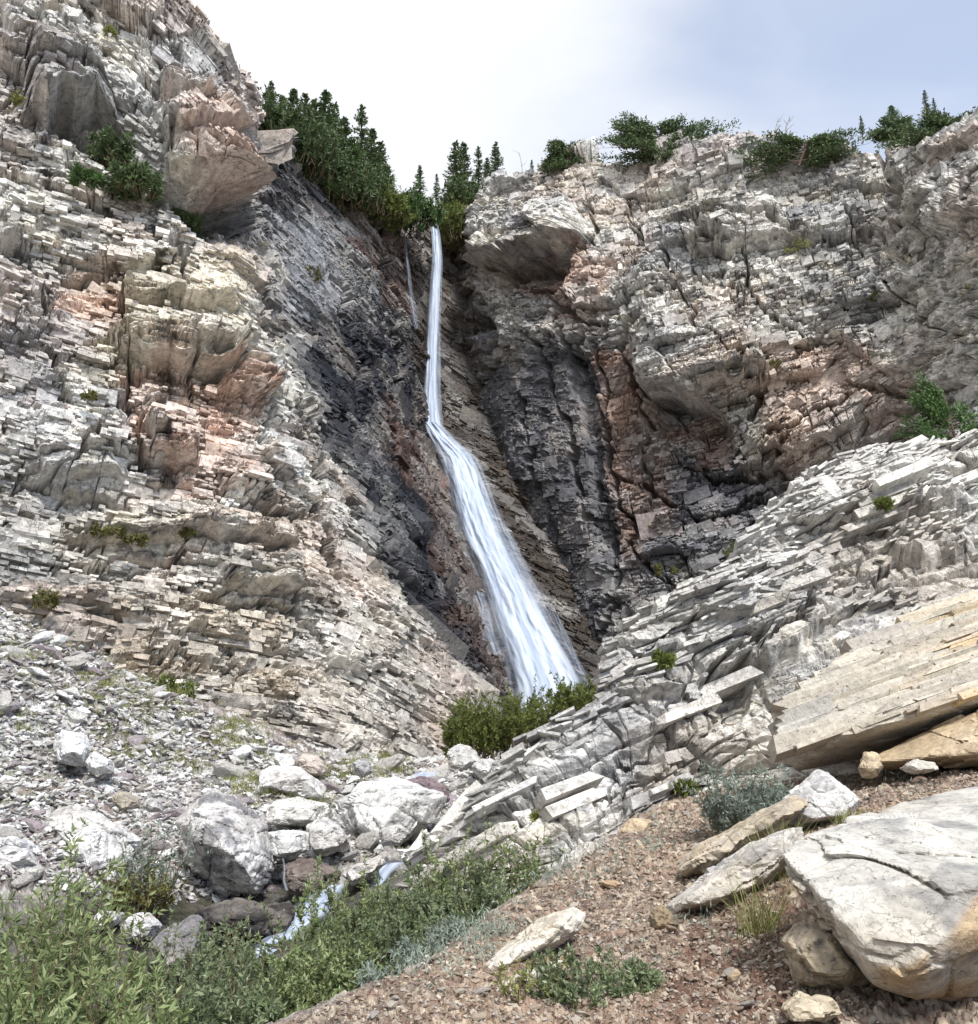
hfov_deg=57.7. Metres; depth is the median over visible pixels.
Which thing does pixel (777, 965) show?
stone
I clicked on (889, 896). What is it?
boulder
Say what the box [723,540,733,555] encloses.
bush
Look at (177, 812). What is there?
stone
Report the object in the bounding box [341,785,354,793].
stone
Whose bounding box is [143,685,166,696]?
stone
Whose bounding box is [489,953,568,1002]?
shrub
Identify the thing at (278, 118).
ridge shrub
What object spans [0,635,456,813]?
grass
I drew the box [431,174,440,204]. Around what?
conifer
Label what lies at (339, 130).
conifer
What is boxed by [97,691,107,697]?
stone
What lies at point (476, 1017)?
stone
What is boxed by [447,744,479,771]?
boulder
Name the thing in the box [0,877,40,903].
willow bush
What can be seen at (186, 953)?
willow bush
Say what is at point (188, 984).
willow bush
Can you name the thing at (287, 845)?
boulder
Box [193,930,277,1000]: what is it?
willow bush
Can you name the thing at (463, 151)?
conifer
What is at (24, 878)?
stone
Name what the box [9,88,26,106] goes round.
bush
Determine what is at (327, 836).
boulder
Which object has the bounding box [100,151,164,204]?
bush
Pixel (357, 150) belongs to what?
conifer
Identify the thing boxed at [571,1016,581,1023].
stone
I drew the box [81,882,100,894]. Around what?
stone
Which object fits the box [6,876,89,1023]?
willow bush
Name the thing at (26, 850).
boulder
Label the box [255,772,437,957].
stream
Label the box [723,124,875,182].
juniper
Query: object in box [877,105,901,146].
conifer
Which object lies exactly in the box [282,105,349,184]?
ridge shrub
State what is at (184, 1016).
willow bush
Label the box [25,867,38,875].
stone
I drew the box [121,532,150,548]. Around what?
bush
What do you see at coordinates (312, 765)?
boulder
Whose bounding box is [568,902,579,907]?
stone
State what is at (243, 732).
stone
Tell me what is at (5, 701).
stone
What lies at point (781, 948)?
grass tuft
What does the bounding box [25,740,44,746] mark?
stone
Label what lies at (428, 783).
boulder
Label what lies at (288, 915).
boulder
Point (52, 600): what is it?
bush
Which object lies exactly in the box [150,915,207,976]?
boulder
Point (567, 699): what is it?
bush
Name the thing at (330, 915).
willow bush
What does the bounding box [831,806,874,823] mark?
grass tuft
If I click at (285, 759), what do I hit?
boulder
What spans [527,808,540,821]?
bush
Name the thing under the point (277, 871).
stone
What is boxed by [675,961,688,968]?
stone
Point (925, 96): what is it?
conifer
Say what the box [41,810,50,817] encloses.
stone
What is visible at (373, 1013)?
stone
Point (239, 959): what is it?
willow bush
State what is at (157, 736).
stone
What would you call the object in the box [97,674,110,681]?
stone
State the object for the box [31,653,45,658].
stone
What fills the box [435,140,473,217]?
conifer
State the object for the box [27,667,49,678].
stone
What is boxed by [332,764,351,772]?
stone
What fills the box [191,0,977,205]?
sky
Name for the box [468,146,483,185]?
conifer
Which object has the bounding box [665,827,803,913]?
boulder
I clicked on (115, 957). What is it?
willow bush
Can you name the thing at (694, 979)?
stone
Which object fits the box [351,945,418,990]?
sage shrub
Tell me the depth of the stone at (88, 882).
11.57 m
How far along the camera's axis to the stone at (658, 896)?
6.87 m
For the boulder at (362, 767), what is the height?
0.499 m
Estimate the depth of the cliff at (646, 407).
59.97 m
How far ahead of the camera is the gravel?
5.30 m
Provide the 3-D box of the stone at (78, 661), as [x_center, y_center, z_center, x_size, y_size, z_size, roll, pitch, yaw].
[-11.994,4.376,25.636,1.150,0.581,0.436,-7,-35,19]
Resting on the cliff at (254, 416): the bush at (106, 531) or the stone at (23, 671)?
the bush at (106, 531)
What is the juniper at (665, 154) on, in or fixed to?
on the cliff at (646, 407)
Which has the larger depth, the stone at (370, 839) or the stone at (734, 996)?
the stone at (370, 839)
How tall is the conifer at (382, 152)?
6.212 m
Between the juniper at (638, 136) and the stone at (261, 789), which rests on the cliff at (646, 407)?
the juniper at (638, 136)
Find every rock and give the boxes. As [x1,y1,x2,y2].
[600,880,621,888]
[618,818,653,832]
[727,968,740,981]
[781,991,841,1022]
[858,751,883,778]
[899,759,937,774]
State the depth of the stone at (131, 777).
20.75 m
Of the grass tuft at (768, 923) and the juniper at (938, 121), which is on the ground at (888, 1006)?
the grass tuft at (768, 923)
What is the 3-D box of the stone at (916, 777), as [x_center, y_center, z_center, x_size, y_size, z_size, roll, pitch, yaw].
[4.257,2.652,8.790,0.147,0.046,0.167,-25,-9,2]
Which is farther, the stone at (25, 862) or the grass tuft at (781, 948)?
the stone at (25, 862)
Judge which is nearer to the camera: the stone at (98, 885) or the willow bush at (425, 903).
the willow bush at (425, 903)
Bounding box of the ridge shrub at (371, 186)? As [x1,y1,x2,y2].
[315,149,395,220]
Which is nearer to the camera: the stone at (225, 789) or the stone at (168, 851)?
the stone at (168, 851)
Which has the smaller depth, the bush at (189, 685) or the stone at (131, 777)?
the stone at (131, 777)
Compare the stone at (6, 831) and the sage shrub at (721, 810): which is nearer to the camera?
the sage shrub at (721, 810)
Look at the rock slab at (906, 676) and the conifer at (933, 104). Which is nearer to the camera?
the rock slab at (906, 676)
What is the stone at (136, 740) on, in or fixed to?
on the scree rubble
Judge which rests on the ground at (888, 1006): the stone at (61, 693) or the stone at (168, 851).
the stone at (168, 851)
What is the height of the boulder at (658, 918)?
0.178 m
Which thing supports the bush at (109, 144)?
on the cliff at (254, 416)
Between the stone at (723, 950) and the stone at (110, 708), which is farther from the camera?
the stone at (110, 708)
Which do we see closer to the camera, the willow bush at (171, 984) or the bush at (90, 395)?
the willow bush at (171, 984)
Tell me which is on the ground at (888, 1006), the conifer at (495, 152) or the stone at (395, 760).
the stone at (395, 760)
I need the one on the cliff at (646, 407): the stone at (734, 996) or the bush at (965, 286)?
the bush at (965, 286)
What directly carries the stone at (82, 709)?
on the scree rubble
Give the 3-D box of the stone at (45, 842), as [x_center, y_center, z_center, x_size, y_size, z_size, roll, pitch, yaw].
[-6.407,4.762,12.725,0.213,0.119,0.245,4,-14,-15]
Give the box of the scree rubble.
[0,607,476,904]
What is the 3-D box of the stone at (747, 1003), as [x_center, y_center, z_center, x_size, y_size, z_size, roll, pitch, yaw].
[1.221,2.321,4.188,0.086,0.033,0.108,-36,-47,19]
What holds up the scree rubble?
on the ground at (888, 1006)
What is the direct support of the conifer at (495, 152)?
on the cliff at (646, 407)
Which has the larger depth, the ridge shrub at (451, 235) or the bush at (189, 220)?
the ridge shrub at (451, 235)
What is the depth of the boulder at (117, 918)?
11.02 m
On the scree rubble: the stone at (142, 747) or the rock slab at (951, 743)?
the stone at (142, 747)
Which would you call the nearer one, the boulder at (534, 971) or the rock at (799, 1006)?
the rock at (799, 1006)
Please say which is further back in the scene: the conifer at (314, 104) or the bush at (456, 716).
the conifer at (314, 104)
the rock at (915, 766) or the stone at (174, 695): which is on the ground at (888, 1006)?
the rock at (915, 766)
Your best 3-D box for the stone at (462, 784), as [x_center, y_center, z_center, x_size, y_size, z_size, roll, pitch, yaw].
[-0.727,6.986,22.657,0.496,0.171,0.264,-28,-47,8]
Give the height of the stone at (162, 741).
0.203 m
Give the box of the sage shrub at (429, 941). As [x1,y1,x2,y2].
[389,927,451,966]
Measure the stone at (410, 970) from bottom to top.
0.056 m
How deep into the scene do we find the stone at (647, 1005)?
4.35 m
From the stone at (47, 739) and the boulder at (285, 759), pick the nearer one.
the stone at (47, 739)
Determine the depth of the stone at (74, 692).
23.67 m
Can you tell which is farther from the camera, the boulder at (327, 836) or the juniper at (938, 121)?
the juniper at (938, 121)
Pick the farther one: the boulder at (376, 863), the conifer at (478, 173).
the conifer at (478, 173)
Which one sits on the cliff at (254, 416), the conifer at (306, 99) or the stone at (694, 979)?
the conifer at (306, 99)
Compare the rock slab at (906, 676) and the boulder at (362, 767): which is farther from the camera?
the boulder at (362, 767)
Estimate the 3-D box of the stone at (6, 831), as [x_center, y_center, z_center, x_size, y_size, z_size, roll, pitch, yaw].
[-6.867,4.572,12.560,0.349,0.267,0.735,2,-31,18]
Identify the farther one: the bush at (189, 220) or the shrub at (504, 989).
the bush at (189, 220)
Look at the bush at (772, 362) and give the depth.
55.38 m
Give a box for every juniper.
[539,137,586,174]
[588,111,740,170]
[651,131,704,165]
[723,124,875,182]
[866,114,918,144]
[874,106,975,152]
[892,370,977,440]
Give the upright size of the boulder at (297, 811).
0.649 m
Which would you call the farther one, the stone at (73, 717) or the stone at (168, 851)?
the stone at (73, 717)
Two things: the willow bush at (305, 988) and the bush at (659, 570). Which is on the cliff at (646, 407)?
the bush at (659, 570)
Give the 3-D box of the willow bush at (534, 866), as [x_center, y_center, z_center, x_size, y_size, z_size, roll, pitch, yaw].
[0.164,3.823,8.909,1.681,1.365,1.580,-13,-19,42]
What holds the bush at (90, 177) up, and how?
on the cliff at (254, 416)
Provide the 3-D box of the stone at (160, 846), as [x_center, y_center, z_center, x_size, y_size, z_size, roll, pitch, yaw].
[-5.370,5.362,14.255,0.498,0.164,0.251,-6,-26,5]
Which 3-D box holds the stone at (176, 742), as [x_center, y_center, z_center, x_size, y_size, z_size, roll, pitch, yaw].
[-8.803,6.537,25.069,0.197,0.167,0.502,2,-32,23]
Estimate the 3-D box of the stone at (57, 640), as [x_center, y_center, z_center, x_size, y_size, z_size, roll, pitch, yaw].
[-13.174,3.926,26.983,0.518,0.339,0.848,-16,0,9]
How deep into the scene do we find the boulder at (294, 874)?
13.33 m
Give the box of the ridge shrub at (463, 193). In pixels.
[435,168,488,213]
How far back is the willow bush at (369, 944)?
7.28 m
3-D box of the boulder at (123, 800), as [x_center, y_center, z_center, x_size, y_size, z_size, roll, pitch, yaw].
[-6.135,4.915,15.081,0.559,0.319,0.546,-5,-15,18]
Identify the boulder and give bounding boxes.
[0,836,46,873]
[48,803,143,870]
[53,729,91,766]
[85,752,113,774]
[94,910,123,930]
[111,791,141,810]
[120,912,161,941]
[143,797,163,812]
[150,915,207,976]
[175,788,274,898]
[195,897,274,938]
[259,765,326,799]
[259,901,295,940]
[265,796,332,827]
[268,830,310,860]
[271,752,297,765]
[281,858,340,895]
[295,753,327,775]
[306,817,350,856]
[337,776,446,845]
[342,855,385,885]
[353,758,373,777]
[379,822,410,845]
[407,776,449,803]
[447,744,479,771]
[471,758,498,779]
[483,907,585,968]
[496,960,562,990]
[649,905,675,929]
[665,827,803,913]
[676,795,807,877]
[780,921,869,991]
[782,769,859,828]
[782,786,977,1001]
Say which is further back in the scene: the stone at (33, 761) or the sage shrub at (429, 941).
the stone at (33, 761)
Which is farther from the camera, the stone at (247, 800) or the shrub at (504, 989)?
the stone at (247, 800)
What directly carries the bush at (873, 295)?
on the cliff at (646, 407)
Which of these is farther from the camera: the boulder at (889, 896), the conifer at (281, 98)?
the conifer at (281, 98)
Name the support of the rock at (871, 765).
on the ground at (888, 1006)
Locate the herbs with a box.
[349,770,943,992]
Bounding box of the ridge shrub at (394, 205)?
[352,173,415,233]
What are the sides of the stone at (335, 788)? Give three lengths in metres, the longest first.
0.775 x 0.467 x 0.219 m
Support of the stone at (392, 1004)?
on the ground at (888, 1006)
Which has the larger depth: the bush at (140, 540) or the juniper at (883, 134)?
the juniper at (883, 134)
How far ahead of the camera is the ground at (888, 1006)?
7.12 m
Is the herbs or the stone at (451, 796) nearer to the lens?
the herbs
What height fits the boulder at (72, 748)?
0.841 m
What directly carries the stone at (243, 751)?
on the scree rubble
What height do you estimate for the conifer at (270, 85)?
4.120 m
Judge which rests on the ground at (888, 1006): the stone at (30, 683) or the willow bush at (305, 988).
the willow bush at (305, 988)
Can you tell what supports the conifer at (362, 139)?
on the cliff at (254, 416)
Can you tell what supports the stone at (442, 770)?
on the ground at (888, 1006)
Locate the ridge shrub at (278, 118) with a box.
[257,83,316,158]
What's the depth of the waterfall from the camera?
56.13 m
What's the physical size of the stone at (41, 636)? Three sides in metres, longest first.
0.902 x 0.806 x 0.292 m
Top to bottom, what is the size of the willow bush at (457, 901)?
1.842 m
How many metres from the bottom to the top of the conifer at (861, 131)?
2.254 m
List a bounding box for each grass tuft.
[631,985,661,994]
[661,854,806,940]
[699,811,830,884]
[726,919,827,988]
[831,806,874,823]
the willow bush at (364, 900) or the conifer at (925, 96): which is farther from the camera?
the conifer at (925, 96)
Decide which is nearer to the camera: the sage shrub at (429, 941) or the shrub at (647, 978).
the shrub at (647, 978)
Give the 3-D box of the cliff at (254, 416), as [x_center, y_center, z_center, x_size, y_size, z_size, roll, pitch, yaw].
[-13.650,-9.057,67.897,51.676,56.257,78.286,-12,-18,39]
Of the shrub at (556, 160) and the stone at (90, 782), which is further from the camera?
the shrub at (556, 160)
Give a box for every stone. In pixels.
[0,645,26,660]
[0,691,11,711]
[0,700,21,715]
[0,826,27,838]
[2,761,21,769]
[4,802,13,808]
[7,623,15,629]
[11,859,34,866]
[11,866,45,887]
[13,797,22,802]
[14,752,21,757]
[17,818,48,832]
[18,669,28,673]
[22,681,34,686]
[24,760,38,765]
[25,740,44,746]
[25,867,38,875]
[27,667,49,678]
[29,643,62,659]
[30,631,54,643]
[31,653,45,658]
[39,839,51,845]
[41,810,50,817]
[44,737,52,741]
[49,635,68,645]
[56,690,68,698]
[56,851,84,861]
[58,654,90,670]
[62,687,79,698]
[66,711,86,722]
[71,877,90,885]
[73,707,90,712]
[80,666,104,675]
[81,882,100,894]
[83,778,94,786]
[92,865,102,870]
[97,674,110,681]
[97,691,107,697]
[98,783,114,791]
[104,706,115,711]
[107,873,120,881]
[113,757,124,767]
[113,776,124,787]
[116,772,135,780]
[122,671,137,680]
[126,734,147,746]
[133,744,148,750]
[141,698,151,702]
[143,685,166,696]
[143,835,162,846]
[143,840,171,849]
[151,808,184,819]
[152,731,169,739]
[152,847,176,856]
[154,691,172,698]
[159,738,174,744]
[160,724,172,727]
[169,692,178,697]
[173,740,181,745]
[175,720,185,725]
[207,707,214,712]
[214,760,252,778]
[220,788,231,792]
[221,780,230,785]
[231,744,252,759]
[236,797,254,805]
[237,729,247,736]
[253,746,267,751]
[255,784,268,794]
[264,884,283,890]
[274,868,281,874]
[276,859,293,863]
[321,781,342,793]
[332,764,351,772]
[340,850,358,859]
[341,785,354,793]
[354,989,362,996]
[355,830,381,848]
[370,1010,378,1018]
[373,753,404,770]
[386,1001,397,1007]
[403,965,417,973]
[424,765,449,778]
[446,793,458,805]
[453,779,467,789]
[456,988,466,993]
[471,987,490,994]
[472,1011,486,1021]
[511,997,519,1002]
[529,1003,541,1011]
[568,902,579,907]
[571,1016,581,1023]
[576,1011,588,1016]
[642,1003,652,1007]
[651,894,661,899]
[665,925,677,933]
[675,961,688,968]
[689,977,697,980]
[708,945,717,950]
[721,948,733,953]
[723,967,733,975]
[727,990,744,999]
[732,1006,743,1011]
[737,1000,754,1007]
[774,963,783,967]
[782,990,790,995]
[868,1016,877,1023]
[911,776,926,781]
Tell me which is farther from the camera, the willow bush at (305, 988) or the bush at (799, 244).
the bush at (799, 244)
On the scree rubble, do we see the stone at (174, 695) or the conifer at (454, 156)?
the stone at (174, 695)
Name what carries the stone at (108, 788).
on the scree rubble
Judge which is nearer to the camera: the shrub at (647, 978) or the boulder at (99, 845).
the shrub at (647, 978)
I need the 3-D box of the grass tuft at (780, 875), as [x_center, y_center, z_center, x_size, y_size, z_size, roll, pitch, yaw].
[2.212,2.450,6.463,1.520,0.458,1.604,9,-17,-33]
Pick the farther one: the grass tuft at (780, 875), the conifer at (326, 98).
the conifer at (326, 98)
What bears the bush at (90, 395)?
on the cliff at (254, 416)
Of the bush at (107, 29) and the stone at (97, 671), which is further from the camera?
the bush at (107, 29)
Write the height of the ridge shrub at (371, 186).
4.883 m
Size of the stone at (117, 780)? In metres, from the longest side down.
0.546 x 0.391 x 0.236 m
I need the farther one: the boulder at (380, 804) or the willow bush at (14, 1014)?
the boulder at (380, 804)
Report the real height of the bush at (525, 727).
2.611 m
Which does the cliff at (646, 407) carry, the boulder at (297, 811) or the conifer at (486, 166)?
the conifer at (486, 166)
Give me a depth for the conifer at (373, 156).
66.25 m
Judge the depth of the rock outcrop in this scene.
12.72 m
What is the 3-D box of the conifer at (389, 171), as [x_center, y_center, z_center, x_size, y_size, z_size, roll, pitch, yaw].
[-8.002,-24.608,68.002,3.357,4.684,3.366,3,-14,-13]
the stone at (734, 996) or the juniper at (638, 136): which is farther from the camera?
the juniper at (638, 136)
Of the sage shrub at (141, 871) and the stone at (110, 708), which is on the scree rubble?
the stone at (110, 708)
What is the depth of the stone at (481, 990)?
4.89 m
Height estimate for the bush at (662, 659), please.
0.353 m
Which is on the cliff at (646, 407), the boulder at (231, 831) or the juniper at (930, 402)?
the juniper at (930, 402)
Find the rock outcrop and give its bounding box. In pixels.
[395,429,977,900]
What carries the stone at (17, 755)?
on the scree rubble
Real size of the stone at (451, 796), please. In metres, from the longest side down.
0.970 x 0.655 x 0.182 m
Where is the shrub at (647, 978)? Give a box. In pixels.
[519,942,666,1013]
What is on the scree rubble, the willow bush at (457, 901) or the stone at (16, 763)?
the stone at (16, 763)
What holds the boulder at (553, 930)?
on the ground at (888, 1006)
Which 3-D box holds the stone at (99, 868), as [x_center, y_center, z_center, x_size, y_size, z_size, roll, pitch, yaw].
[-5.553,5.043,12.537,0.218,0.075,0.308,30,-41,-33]
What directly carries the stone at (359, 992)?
on the ground at (888, 1006)
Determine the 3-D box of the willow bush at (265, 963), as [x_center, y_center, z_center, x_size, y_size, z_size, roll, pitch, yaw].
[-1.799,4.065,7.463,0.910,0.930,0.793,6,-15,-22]
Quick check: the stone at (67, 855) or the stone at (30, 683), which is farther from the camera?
the stone at (30, 683)
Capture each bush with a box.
[0,816,178,1023]
[0,855,168,1023]
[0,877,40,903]
[0,910,178,1023]
[0,991,13,1018]
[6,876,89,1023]
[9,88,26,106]
[30,585,63,610]
[36,945,196,1023]
[67,161,108,189]
[71,918,186,1023]
[78,388,98,401]
[84,124,138,167]
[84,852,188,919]
[88,521,127,538]
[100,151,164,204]
[102,24,117,36]
[118,894,283,1000]
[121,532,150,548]
[129,908,257,1020]
[129,965,260,1023]
[149,673,200,699]
[168,918,355,1007]
[170,208,205,236]
[176,952,287,1023]
[177,527,196,540]
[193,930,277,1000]
[220,933,329,1017]
[251,938,398,1020]
[254,878,410,999]
[265,854,402,989]
[299,261,326,283]
[310,835,453,968]
[342,880,459,969]
[349,803,510,942]
[403,864,515,942]
[426,821,565,926]
[434,674,560,752]
[438,695,510,759]
[493,669,592,746]
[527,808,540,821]
[544,674,596,713]
[648,647,679,671]
[651,563,679,576]
[668,777,699,796]
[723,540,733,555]
[768,358,782,369]
[782,238,810,253]
[866,290,888,302]
[872,495,895,512]
[959,283,973,296]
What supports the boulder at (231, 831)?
on the ground at (888, 1006)
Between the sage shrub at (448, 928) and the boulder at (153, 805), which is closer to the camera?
the sage shrub at (448, 928)
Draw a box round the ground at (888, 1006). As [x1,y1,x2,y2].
[0,612,977,1023]
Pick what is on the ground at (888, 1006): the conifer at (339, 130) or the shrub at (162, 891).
the shrub at (162, 891)
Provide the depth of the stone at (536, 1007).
4.55 m
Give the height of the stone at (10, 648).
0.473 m
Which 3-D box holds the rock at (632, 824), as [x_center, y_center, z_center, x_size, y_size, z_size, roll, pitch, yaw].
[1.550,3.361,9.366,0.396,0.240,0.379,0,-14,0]
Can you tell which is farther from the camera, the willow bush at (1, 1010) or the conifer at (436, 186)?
the conifer at (436, 186)
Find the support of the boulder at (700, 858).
on the ground at (888, 1006)
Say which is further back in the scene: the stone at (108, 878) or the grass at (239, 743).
the grass at (239, 743)
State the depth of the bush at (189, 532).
32.96 m
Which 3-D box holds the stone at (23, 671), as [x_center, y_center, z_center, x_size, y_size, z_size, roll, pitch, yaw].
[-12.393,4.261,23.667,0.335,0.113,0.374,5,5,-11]
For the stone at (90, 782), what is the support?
on the ground at (888, 1006)
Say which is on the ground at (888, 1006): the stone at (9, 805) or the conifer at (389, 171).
the stone at (9, 805)
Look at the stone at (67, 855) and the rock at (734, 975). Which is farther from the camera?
the stone at (67, 855)
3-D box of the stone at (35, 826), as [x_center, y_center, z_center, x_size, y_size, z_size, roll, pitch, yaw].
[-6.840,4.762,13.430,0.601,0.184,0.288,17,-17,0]
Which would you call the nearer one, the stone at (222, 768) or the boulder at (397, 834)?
the boulder at (397, 834)
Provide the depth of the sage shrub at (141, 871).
12.24 m
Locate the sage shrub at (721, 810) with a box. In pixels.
[680,750,794,833]
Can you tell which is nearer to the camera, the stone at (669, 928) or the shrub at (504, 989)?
the shrub at (504, 989)
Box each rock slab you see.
[767,589,977,770]
[879,710,977,768]
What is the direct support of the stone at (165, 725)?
on the scree rubble
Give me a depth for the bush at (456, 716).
27.48 m
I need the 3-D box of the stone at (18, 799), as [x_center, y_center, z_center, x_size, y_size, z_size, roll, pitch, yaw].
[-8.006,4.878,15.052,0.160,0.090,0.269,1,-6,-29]
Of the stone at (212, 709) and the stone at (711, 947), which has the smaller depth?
the stone at (711, 947)
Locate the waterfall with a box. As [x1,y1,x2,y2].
[425,224,577,713]
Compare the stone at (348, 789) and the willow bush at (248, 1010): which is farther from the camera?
the stone at (348, 789)
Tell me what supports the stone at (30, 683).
on the scree rubble
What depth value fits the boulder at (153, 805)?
14.72 m
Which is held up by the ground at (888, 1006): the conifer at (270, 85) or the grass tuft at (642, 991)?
the grass tuft at (642, 991)
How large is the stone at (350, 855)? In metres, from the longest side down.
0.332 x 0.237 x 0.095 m
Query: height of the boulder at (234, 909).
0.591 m
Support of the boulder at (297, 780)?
on the ground at (888, 1006)
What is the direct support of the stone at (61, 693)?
on the scree rubble
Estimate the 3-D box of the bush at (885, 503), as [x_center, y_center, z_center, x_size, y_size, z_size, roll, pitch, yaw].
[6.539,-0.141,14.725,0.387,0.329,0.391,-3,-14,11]
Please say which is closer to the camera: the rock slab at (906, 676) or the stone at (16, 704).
the rock slab at (906, 676)
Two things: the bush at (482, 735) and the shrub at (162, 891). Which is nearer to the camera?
the shrub at (162, 891)
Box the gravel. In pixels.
[288,766,977,1023]
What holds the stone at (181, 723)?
on the scree rubble
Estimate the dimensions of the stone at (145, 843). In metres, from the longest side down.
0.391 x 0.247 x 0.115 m
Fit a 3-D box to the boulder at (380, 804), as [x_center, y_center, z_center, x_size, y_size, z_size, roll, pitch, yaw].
[-1.843,6.014,17.677,2.056,1.412,2.491,7,-16,-28]
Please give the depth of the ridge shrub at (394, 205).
64.93 m
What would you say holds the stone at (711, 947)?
on the ground at (888, 1006)
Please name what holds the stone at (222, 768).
on the scree rubble
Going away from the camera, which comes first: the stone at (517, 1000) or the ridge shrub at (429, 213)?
the stone at (517, 1000)
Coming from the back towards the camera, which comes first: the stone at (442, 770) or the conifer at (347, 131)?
the conifer at (347, 131)
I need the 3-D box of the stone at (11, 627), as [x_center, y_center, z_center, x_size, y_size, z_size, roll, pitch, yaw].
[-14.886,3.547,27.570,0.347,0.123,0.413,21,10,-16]
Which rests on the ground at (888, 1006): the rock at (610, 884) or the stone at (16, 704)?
the rock at (610, 884)
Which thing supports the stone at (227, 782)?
on the scree rubble
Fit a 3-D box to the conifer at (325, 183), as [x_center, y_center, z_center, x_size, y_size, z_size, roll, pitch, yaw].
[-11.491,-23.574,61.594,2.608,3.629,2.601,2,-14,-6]
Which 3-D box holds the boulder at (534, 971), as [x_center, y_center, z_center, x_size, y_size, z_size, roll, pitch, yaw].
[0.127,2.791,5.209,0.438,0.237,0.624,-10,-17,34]
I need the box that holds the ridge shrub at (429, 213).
[388,178,446,239]
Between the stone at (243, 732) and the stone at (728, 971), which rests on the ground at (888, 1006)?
the stone at (728, 971)
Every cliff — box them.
[0,0,603,758]
[450,107,977,647]
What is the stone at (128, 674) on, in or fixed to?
on the scree rubble
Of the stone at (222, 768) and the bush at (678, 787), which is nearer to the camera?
the bush at (678, 787)
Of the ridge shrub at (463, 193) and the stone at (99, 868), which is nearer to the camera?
the stone at (99, 868)
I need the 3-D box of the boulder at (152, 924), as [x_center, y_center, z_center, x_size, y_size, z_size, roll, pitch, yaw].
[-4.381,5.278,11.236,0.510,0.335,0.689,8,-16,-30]
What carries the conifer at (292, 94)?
on the cliff at (254, 416)
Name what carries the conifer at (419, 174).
on the cliff at (254, 416)
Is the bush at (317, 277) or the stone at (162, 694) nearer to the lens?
the stone at (162, 694)
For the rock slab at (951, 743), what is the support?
on the ground at (888, 1006)
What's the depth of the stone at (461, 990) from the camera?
4.88 m
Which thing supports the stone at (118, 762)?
on the scree rubble
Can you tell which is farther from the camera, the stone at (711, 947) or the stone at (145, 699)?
the stone at (145, 699)
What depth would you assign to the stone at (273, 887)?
14.41 m
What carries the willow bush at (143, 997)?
on the ground at (888, 1006)
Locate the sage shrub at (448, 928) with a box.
[425,913,478,947]
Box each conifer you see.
[261,80,279,122]
[278,94,290,110]
[283,88,308,136]
[297,92,317,143]
[299,135,316,171]
[304,97,334,178]
[314,89,351,187]
[315,168,340,197]
[329,101,354,188]
[331,116,361,187]
[331,139,367,209]
[348,104,375,175]
[359,127,394,191]
[376,140,394,187]
[383,164,399,193]
[409,165,428,201]
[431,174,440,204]
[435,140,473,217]
[456,142,477,190]
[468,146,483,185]
[478,157,492,181]
[482,141,505,175]
[858,115,866,142]
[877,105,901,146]
[922,90,932,110]
[931,98,936,110]
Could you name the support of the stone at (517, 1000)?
on the ground at (888, 1006)
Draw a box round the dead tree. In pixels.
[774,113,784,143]
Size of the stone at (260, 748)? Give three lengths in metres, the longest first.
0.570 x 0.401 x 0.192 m
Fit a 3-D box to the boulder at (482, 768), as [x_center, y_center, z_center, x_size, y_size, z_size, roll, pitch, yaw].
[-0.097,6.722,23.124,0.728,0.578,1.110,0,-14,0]
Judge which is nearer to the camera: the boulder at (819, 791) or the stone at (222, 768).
the boulder at (819, 791)
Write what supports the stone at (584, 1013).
on the ground at (888, 1006)
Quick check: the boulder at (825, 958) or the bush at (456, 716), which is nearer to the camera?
the boulder at (825, 958)
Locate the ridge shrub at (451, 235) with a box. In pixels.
[438,193,468,256]
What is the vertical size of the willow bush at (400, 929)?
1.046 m
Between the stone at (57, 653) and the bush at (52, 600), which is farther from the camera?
the bush at (52, 600)
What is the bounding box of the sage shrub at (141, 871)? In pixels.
[110,814,212,919]
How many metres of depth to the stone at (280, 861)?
15.43 m
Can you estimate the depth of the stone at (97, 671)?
25.64 m
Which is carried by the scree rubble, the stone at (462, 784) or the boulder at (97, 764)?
the boulder at (97, 764)
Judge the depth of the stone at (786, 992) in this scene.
4.22 m
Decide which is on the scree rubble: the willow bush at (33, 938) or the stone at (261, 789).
the stone at (261, 789)
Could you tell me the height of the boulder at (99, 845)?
1.253 m
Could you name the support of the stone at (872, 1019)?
on the ground at (888, 1006)
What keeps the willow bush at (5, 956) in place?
on the ground at (888, 1006)
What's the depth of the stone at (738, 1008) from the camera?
4.07 m
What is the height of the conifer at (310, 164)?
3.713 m

